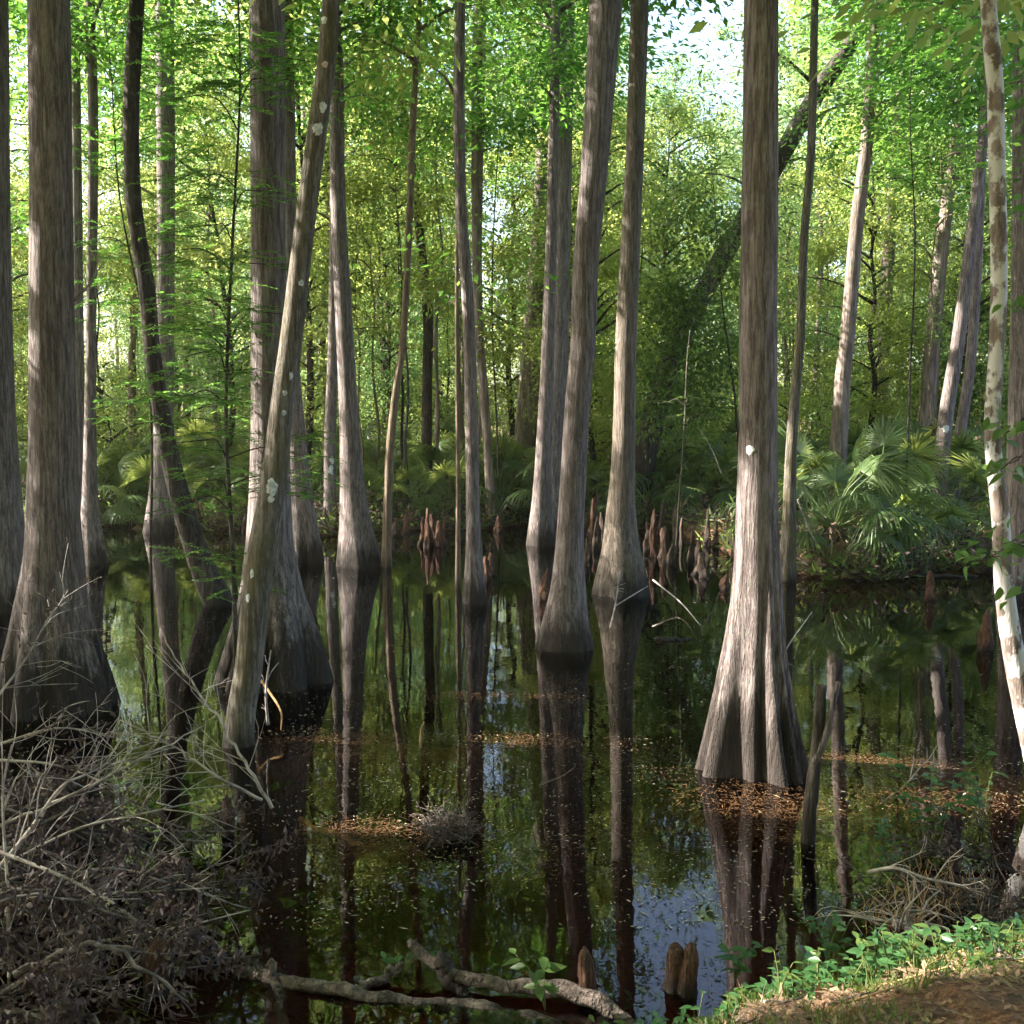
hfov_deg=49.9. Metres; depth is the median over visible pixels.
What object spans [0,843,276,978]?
dead branch
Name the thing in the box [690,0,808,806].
cypress tree
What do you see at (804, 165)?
slender tree
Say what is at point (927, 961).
seedling
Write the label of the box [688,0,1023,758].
leaning tree
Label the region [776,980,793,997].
seedling
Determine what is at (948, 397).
cypress tree
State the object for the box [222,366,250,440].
shrub
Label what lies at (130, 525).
cypress knee
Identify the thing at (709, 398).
shrub
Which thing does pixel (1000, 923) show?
seedling
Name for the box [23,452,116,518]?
palmetto
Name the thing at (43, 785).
dead branch
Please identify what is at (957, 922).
seedling
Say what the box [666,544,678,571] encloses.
cypress knee
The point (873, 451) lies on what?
palmetto
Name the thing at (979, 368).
broadleaf tree
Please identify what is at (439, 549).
cypress knee
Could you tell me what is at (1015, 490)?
cypress tree
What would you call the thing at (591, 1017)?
seedling
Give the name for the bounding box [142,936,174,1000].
cypress knee
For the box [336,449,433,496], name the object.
palmetto
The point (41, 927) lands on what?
dead branch
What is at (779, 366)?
broadleaf tree
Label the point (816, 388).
shrub
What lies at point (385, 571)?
sapling
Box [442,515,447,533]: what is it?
cypress knee
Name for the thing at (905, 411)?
shrub
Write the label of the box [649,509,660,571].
cypress knee
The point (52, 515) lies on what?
cypress tree
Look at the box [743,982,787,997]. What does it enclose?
seedling
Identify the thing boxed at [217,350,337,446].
shrub
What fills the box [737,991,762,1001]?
seedling
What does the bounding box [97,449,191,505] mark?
palmetto
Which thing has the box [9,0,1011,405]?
sky
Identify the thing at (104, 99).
tree
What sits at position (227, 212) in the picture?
slender tree
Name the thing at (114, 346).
broadleaf tree
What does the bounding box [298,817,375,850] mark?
fallen log
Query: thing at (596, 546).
cypress knee
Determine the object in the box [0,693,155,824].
dead branch
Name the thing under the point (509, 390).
broadleaf tree
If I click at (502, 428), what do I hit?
shrub
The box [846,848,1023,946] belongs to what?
dead shrub
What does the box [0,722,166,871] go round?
dead branch
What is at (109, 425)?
shrub
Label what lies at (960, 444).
palmetto
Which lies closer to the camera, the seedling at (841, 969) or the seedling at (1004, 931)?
the seedling at (841, 969)
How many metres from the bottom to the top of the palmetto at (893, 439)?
3.893 m
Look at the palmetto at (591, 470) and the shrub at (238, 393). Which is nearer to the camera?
the palmetto at (591, 470)
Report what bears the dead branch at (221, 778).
on the dead branch at (35, 732)
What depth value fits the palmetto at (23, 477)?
38.58 m
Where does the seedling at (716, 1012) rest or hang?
on the ground at (922, 678)
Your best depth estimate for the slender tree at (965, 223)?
47.47 m
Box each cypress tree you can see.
[0,0,102,647]
[0,0,135,780]
[8,0,248,513]
[8,0,248,592]
[10,0,125,295]
[13,0,308,545]
[84,0,420,586]
[179,0,522,524]
[188,0,574,595]
[200,0,347,742]
[246,0,586,494]
[312,0,586,638]
[342,0,624,524]
[347,0,781,568]
[376,0,674,490]
[421,0,729,532]
[517,0,733,631]
[530,0,622,696]
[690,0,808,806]
[727,0,1011,513]
[778,0,1011,457]
[780,0,823,604]
[786,0,1012,507]
[787,0,1012,523]
[789,0,1011,487]
[838,0,1023,623]
[855,0,1023,248]
[936,0,1023,232]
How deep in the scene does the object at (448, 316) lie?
42.97 m
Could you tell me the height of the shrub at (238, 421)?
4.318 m
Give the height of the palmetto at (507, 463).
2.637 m
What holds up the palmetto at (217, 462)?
on the ground at (922, 678)
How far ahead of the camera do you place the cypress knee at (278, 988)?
5.75 m
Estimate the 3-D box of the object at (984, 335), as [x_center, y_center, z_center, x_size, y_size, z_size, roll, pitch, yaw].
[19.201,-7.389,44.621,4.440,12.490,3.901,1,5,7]
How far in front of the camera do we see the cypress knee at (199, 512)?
29.14 m
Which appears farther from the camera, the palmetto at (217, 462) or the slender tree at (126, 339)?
the slender tree at (126, 339)
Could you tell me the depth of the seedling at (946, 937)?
5.22 m
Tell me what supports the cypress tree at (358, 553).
on the ground at (922, 678)
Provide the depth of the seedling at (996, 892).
7.24 m
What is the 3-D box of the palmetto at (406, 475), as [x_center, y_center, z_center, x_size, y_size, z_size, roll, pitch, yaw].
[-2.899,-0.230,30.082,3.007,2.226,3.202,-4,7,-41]
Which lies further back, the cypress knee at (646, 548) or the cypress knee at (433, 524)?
the cypress knee at (433, 524)
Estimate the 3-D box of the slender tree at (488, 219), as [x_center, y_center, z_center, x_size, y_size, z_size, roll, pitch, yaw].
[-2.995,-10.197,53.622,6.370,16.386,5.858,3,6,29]
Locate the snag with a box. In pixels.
[798,681,839,910]
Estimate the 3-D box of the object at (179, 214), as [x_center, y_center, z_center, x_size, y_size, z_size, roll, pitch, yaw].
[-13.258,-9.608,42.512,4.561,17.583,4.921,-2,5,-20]
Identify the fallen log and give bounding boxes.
[234,966,561,1023]
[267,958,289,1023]
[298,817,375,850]
[326,961,402,1007]
[407,939,646,1023]
[433,951,475,998]
[654,636,691,644]
[797,569,978,579]
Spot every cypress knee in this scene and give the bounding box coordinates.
[129,509,132,528]
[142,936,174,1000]
[197,508,202,525]
[219,795,234,848]
[241,508,247,532]
[392,522,399,540]
[400,513,410,533]
[416,517,424,552]
[423,507,433,557]
[430,514,435,547]
[434,520,444,554]
[440,525,447,549]
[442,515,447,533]
[455,504,464,530]
[483,556,492,586]
[488,553,495,582]
[493,515,503,531]
[538,568,550,608]
[577,946,598,1016]
[584,531,592,568]
[588,498,595,545]
[591,514,600,559]
[596,488,600,527]
[599,512,604,546]
[642,523,649,561]
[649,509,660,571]
[656,527,662,565]
[657,500,664,542]
[660,942,683,996]
[661,526,671,573]
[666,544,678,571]
[672,506,679,546]
[676,942,698,1004]
[678,517,685,551]
[686,528,694,576]
[689,553,700,581]
[694,537,701,565]
[698,551,711,585]
[703,509,710,554]
[711,522,718,555]
[718,574,730,593]
[723,518,729,549]
[728,531,734,563]
[922,570,937,608]
[975,607,994,662]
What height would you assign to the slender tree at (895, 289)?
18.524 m
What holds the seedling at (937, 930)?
on the ground at (922, 678)
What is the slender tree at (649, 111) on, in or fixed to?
on the ground at (922, 678)
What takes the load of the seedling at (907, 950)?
on the ground at (922, 678)
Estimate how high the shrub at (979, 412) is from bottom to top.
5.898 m
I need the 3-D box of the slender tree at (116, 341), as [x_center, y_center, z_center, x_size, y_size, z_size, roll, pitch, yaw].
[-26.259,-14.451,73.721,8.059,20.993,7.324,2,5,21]
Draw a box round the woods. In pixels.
[15,215,1002,442]
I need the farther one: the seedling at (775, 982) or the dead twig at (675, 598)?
the dead twig at (675, 598)
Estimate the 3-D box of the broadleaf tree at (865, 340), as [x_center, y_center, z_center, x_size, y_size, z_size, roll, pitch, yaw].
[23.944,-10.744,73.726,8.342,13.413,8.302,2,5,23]
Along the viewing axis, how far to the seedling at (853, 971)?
5.17 m
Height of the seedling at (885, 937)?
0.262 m
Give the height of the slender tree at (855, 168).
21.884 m
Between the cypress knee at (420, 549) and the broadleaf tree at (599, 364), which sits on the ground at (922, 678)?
the broadleaf tree at (599, 364)
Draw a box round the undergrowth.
[21,450,992,581]
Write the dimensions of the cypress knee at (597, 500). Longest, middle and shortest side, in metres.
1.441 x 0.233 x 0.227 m
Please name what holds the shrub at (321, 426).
on the ground at (922, 678)
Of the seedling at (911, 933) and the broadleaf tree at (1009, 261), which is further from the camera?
the broadleaf tree at (1009, 261)
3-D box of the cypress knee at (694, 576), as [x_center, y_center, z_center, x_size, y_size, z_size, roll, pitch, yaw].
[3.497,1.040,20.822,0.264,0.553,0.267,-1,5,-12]
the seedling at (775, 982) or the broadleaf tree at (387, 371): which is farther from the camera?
the broadleaf tree at (387, 371)
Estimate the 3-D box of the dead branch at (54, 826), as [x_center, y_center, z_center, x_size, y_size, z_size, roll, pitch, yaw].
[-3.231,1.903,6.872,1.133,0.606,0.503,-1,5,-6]
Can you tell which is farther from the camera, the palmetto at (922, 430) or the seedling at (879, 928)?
the palmetto at (922, 430)
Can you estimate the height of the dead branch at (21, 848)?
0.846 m
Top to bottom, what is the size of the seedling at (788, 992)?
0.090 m
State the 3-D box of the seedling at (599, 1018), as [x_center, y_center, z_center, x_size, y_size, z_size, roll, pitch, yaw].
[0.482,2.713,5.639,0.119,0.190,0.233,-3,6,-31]
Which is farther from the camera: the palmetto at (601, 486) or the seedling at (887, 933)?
the palmetto at (601, 486)
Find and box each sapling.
[71,0,231,624]
[109,0,362,672]
[225,0,588,594]
[327,0,545,506]
[336,0,572,618]
[608,39,825,462]
[636,331,725,591]
[831,7,1012,508]
[955,295,1023,609]
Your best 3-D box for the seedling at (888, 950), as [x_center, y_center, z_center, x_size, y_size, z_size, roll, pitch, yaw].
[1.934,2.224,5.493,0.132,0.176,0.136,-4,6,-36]
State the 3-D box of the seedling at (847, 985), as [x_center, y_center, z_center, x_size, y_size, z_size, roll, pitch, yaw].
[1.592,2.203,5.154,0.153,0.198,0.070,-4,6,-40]
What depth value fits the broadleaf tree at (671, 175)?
49.91 m
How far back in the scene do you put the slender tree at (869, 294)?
64.43 m
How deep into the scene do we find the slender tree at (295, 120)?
68.39 m
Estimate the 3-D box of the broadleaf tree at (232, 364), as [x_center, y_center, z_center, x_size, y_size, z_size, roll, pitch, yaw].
[-9.521,-7.133,34.789,7.959,14.106,6.673,0,5,0]
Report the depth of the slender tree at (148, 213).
32.20 m
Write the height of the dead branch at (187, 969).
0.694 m
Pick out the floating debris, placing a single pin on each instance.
(572, 816)
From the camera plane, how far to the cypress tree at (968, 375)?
26.62 m
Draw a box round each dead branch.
[0,540,112,700]
[0,675,220,827]
[0,681,151,787]
[0,691,86,1023]
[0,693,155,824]
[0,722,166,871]
[0,748,217,909]
[0,755,181,901]
[0,764,80,874]
[0,769,216,898]
[0,776,163,856]
[0,778,147,872]
[0,780,197,878]
[0,784,275,923]
[0,791,102,873]
[0,792,93,844]
[0,803,200,1023]
[0,814,88,947]
[0,817,190,1009]
[0,830,236,939]
[0,832,99,933]
[0,832,157,968]
[0,837,119,892]
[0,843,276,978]
[0,853,143,970]
[0,853,213,990]
[0,854,128,994]
[0,855,23,886]
[0,879,183,1023]
[0,891,90,1017]
[0,895,52,1000]
[0,901,291,1023]
[0,911,108,1023]
[0,968,165,1023]
[1,777,224,926]
[3,990,178,1023]
[4,884,125,942]
[4,925,309,1023]
[6,885,210,1023]
[8,759,243,885]
[10,785,258,894]
[10,826,297,908]
[12,850,171,995]
[16,804,251,944]
[17,927,221,1023]
[72,649,262,803]
[89,887,249,965]
[137,626,272,808]
[805,813,1023,941]
[849,776,1023,907]
[867,838,996,907]
[905,920,983,949]
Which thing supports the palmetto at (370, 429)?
on the ground at (922, 678)
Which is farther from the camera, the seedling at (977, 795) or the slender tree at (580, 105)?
the slender tree at (580, 105)
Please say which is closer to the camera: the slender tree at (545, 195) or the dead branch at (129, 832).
the dead branch at (129, 832)
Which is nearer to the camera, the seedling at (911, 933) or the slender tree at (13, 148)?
the seedling at (911, 933)
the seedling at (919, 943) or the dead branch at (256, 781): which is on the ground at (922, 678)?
the seedling at (919, 943)
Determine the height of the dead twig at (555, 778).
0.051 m
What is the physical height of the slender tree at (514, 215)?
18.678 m
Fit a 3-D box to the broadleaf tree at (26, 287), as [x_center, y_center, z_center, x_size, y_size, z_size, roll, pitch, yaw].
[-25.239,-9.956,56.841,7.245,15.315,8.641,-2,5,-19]
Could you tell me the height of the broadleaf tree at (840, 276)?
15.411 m
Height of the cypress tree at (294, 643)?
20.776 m
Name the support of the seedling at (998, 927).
on the ground at (922, 678)
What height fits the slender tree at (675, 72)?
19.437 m
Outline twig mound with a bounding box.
[399,795,494,863]
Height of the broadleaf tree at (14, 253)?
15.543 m
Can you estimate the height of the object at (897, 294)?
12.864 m
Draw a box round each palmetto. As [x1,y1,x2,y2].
[17,427,27,480]
[18,444,26,498]
[19,442,148,501]
[19,448,26,483]
[20,455,112,498]
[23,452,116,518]
[96,414,150,490]
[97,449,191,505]
[98,450,148,528]
[99,438,183,494]
[100,452,212,528]
[108,434,217,487]
[113,461,223,508]
[134,438,248,499]
[142,403,249,481]
[182,463,248,515]
[188,437,249,492]
[224,444,316,508]
[241,416,336,487]
[304,415,375,492]
[308,444,370,501]
[308,447,339,512]
[312,413,388,493]
[316,439,421,500]
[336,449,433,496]
[360,426,460,493]
[363,464,463,519]
[365,414,481,486]
[367,449,461,506]
[368,444,484,494]
[400,432,513,491]
[409,454,520,518]
[439,446,531,497]
[444,428,535,499]
[460,445,534,511]
[462,438,535,491]
[523,454,610,500]
[530,458,648,528]
[586,457,653,499]
[588,433,669,489]
[593,421,657,495]
[602,446,715,508]
[603,463,712,513]
[641,448,737,512]
[655,434,734,494]
[660,434,737,505]
[668,413,737,481]
[681,438,737,508]
[690,410,784,481]
[703,435,805,504]
[714,444,861,507]
[719,426,908,531]
[720,418,955,573]
[778,424,852,500]
[796,411,991,529]
[797,432,878,476]
[798,414,913,511]
[819,411,938,495]
[827,476,967,565]
[840,440,986,513]
[849,460,1005,567]
[872,416,977,505]
[882,427,1006,508]
[909,451,989,506]
[934,416,1006,505]
[969,445,1006,506]
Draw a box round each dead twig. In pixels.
[72,247,111,300]
[261,650,278,724]
[261,678,282,729]
[365,806,391,841]
[419,722,423,747]
[539,767,574,785]
[609,560,624,627]
[616,586,647,605]
[653,579,699,624]
[700,430,722,474]
[735,1007,763,1023]
[776,982,815,1008]
[787,612,811,648]
[797,499,832,566]
[827,985,895,1005]
[854,957,947,989]
[855,955,910,1000]
[874,744,937,808]
[990,945,1014,960]
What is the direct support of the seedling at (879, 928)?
on the ground at (922, 678)
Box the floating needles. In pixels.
[100,617,1023,909]
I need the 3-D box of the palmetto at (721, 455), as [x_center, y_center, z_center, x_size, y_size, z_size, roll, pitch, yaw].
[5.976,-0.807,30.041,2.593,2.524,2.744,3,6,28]
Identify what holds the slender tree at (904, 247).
on the ground at (922, 678)
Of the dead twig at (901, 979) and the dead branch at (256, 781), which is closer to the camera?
the dead twig at (901, 979)
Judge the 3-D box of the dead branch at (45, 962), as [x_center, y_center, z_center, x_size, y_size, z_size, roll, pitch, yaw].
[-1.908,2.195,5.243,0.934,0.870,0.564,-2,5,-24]
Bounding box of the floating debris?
[0,540,1023,931]
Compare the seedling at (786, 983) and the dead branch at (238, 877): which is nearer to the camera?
the seedling at (786, 983)
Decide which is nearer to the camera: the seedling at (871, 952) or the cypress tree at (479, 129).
the seedling at (871, 952)
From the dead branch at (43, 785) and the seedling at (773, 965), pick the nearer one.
the seedling at (773, 965)
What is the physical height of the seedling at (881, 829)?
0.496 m
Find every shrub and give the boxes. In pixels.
[13,326,27,445]
[15,330,198,497]
[15,398,27,446]
[22,355,124,437]
[84,356,147,456]
[84,357,190,456]
[99,368,198,451]
[108,335,248,465]
[109,390,180,439]
[191,380,250,463]
[191,387,249,461]
[204,383,250,466]
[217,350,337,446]
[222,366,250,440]
[300,351,405,486]
[301,359,374,469]
[302,373,409,474]
[305,365,418,468]
[316,369,454,468]
[325,337,419,466]
[354,334,451,447]
[378,369,450,447]
[379,379,454,451]
[397,353,499,458]
[405,382,452,440]
[412,375,511,452]
[415,389,464,450]
[444,345,518,437]
[488,365,517,434]
[489,370,518,439]
[490,359,540,436]
[499,338,652,490]
[527,325,673,488]
[593,370,699,480]
[594,287,779,499]
[594,343,640,458]
[597,353,738,503]
[652,331,738,471]
[686,369,726,420]
[687,361,738,488]
[706,352,807,435]
[716,370,851,482]
[735,364,815,438]
[778,337,894,476]
[778,370,868,457]
[779,302,920,454]
[801,372,869,428]
[802,366,868,446]
[807,871,985,947]
[831,385,890,432]
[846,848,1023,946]
[854,388,916,427]
[857,363,943,462]
[889,392,919,436]
[890,363,984,461]
[906,852,1023,944]
[943,372,1007,446]
[973,386,1007,462]
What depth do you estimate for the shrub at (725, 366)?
32.39 m
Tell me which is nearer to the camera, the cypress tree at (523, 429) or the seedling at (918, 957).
the seedling at (918, 957)
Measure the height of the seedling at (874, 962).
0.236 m
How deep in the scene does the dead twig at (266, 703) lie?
10.20 m
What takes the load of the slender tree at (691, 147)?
on the ground at (922, 678)
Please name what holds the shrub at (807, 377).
on the ground at (922, 678)
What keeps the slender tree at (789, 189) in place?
on the ground at (922, 678)
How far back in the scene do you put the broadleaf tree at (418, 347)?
43.45 m
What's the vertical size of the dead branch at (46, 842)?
0.661 m
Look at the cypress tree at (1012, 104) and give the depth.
14.11 m
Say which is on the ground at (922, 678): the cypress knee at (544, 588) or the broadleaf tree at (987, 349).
the broadleaf tree at (987, 349)
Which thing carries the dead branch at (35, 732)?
on the dead branch at (4, 867)
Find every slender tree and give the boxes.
[10,127,86,332]
[10,138,27,364]
[16,0,236,482]
[80,0,249,427]
[81,73,200,435]
[82,141,147,420]
[84,0,250,464]
[98,83,221,454]
[143,0,309,364]
[150,130,244,441]
[179,166,250,443]
[203,0,387,417]
[220,0,433,494]
[240,87,350,211]
[295,2,467,451]
[323,143,413,360]
[347,86,447,384]
[385,80,493,443]
[386,138,472,380]
[412,152,501,382]
[465,2,624,350]
[484,8,674,373]
[497,164,533,321]
[502,3,656,289]
[504,1,660,314]
[535,15,683,401]
[584,88,676,342]
[601,75,717,369]
[608,42,739,410]
[650,91,741,366]
[672,0,837,365]
[698,0,861,420]
[700,152,779,380]
[740,18,919,435]
[778,0,977,433]
[778,40,886,318]
[778,161,842,344]
[831,151,930,366]
[842,124,957,420]
[846,12,1005,337]
[864,94,1008,403]
[864,127,931,415]
[931,11,1011,455]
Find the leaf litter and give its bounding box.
[694,934,1023,1023]
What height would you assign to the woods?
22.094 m
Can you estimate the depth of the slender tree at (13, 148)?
58.83 m
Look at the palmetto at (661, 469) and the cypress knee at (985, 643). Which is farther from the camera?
the palmetto at (661, 469)
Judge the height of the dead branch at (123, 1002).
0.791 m
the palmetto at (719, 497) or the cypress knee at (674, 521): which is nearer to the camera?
the cypress knee at (674, 521)
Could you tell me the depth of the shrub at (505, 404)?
47.67 m
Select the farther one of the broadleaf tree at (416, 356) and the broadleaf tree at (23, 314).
the broadleaf tree at (416, 356)
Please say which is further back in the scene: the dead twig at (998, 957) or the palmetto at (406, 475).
the palmetto at (406, 475)
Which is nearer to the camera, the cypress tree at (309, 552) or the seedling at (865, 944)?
the seedling at (865, 944)
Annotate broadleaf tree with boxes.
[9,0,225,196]
[9,18,118,428]
[10,137,119,428]
[10,180,96,419]
[12,163,28,405]
[13,167,85,442]
[17,261,117,388]
[83,235,198,412]
[97,215,210,405]
[98,56,329,484]
[174,228,250,422]
[175,0,452,493]
[179,293,243,444]
[222,210,317,394]
[241,185,374,411]
[296,79,494,449]
[298,168,387,399]
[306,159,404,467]
[316,158,470,467]
[386,310,460,389]
[410,48,619,444]
[484,224,541,405]
[486,98,696,495]
[487,241,617,418]
[508,153,651,395]
[572,86,779,488]
[576,141,691,391]
[645,174,734,383]
[685,247,797,409]
[717,172,856,428]
[778,102,989,458]
[778,149,911,415]
[804,274,894,394]
[821,254,907,394]
[850,114,1011,497]
[878,219,987,403]
[902,161,1011,464]
[920,129,1011,420]
[945,224,1011,420]
[962,132,1011,356]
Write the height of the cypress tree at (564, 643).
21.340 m
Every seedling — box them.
[380,951,435,973]
[502,948,566,1009]
[587,1015,593,1023]
[596,1015,604,1023]
[602,1020,624,1023]
[624,987,664,1022]
[652,1007,685,1023]
[652,1010,659,1022]
[654,1017,668,1023]
[674,1016,694,1023]
[677,1013,697,1023]
[679,990,706,1023]
[700,1006,720,1021]
[700,1010,721,1023]
[715,991,737,1023]
[717,941,762,983]
[719,1002,739,1019]
[723,987,754,1006]
[723,991,750,1007]
[732,982,751,1010]
[733,988,751,1011]
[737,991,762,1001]
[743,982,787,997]
[753,988,798,996]
[760,977,767,998]
[762,947,803,990]
[763,979,795,997]
[767,963,797,986]
[768,972,791,987]
[769,966,791,993]
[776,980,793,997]
[785,969,802,995]
[790,974,821,990]
[796,955,823,987]
[799,913,862,960]
[801,946,837,985]
[804,979,824,998]
[807,957,850,989]
[810,947,825,983]
[812,966,831,982]
[824,959,846,977]
[837,953,864,975]
[840,969,861,988]
[843,942,868,982]
[844,960,887,982]
[845,959,863,988]
[846,943,895,986]
[846,977,871,985]
[852,931,871,981]
[855,963,865,986]
[856,955,893,981]
[857,940,888,970]
[866,929,904,977]
[868,935,890,959]
[871,927,893,980]
[872,818,901,882]
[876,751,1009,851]
[876,924,893,956]
[880,941,905,963]
[881,930,921,948]
[886,933,912,965]
[889,931,920,967]
[889,938,926,966]
[898,940,930,964]
[900,953,932,966]
[905,925,919,968]
[907,925,939,956]
[912,923,947,954]
[914,941,935,969]
[921,761,999,830]
[922,953,940,968]
[923,928,955,965]
[934,938,956,963]
[935,927,957,952]
[937,927,953,950]
[937,952,959,967]
[952,924,994,959]
[954,921,986,951]
[956,921,962,957]
[964,916,988,957]
[964,955,988,971]
[969,950,1002,971]
[970,932,990,957]
[970,948,991,957]
[971,914,984,950]
[977,884,1016,919]
[978,912,1021,956]
[978,925,995,957]
[986,929,1014,953]
[990,921,1005,951]
[991,923,1023,948]
[994,921,1008,942]
[994,947,1023,964]
[1005,920,1023,956]
[1006,910,1023,930]
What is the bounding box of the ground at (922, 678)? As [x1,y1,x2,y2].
[0,406,1023,1023]
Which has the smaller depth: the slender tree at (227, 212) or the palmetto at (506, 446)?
the palmetto at (506, 446)
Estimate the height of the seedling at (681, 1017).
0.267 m
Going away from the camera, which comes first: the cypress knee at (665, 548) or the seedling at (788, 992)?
the seedling at (788, 992)
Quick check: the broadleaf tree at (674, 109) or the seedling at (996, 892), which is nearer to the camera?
the seedling at (996, 892)
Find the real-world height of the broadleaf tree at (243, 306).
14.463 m
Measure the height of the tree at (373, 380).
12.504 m
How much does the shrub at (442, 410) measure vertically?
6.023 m
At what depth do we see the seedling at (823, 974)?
5.29 m
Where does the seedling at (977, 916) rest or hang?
on the ground at (922, 678)
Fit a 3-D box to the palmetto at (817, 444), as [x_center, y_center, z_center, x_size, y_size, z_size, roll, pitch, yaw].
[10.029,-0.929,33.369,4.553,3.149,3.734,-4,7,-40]
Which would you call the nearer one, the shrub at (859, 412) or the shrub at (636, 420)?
the shrub at (636, 420)
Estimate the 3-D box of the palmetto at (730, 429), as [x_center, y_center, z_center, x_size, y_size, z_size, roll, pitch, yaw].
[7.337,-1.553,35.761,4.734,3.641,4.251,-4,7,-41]
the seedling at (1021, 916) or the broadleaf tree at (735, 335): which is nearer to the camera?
the seedling at (1021, 916)
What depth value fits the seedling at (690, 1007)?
5.13 m
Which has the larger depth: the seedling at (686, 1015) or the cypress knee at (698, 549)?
the cypress knee at (698, 549)
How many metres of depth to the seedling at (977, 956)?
5.06 m
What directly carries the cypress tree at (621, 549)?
on the ground at (922, 678)
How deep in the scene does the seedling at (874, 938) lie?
5.31 m
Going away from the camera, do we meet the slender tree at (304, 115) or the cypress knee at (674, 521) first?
the cypress knee at (674, 521)
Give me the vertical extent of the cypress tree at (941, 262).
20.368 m
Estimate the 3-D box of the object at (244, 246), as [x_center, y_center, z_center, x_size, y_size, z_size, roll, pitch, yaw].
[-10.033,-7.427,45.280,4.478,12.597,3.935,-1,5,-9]
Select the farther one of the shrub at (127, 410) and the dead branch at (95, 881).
the shrub at (127, 410)
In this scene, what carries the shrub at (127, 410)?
on the ground at (922, 678)
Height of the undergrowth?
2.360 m
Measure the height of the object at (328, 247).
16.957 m
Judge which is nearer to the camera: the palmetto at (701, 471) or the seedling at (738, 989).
the seedling at (738, 989)
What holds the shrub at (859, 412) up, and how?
on the ground at (922, 678)
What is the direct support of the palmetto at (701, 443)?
on the ground at (922, 678)
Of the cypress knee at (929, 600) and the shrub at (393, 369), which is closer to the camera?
the cypress knee at (929, 600)
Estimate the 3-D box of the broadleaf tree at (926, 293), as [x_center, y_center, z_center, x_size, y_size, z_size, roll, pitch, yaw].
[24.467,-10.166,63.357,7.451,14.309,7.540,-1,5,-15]
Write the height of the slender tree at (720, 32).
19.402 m
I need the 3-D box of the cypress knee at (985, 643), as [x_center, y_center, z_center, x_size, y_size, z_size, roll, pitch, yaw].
[6.098,1.577,14.149,0.202,0.705,0.215,5,7,43]
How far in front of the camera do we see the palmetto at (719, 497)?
30.32 m
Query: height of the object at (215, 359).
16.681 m
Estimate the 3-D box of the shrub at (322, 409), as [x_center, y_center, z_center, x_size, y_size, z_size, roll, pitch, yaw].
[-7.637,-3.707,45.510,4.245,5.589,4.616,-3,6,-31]
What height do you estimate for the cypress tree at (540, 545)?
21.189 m
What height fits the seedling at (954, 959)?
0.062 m
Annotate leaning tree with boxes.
[71,0,361,641]
[180,0,575,800]
[611,0,1002,511]
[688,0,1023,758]
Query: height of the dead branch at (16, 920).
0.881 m
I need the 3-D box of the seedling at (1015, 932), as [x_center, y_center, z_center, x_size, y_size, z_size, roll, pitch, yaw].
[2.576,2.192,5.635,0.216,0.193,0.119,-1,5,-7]
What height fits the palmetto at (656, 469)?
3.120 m
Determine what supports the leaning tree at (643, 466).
on the ground at (922, 678)
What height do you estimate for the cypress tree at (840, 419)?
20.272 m
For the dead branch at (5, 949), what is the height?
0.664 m
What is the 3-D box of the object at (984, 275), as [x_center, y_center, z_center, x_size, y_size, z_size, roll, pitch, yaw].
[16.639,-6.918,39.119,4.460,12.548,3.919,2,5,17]

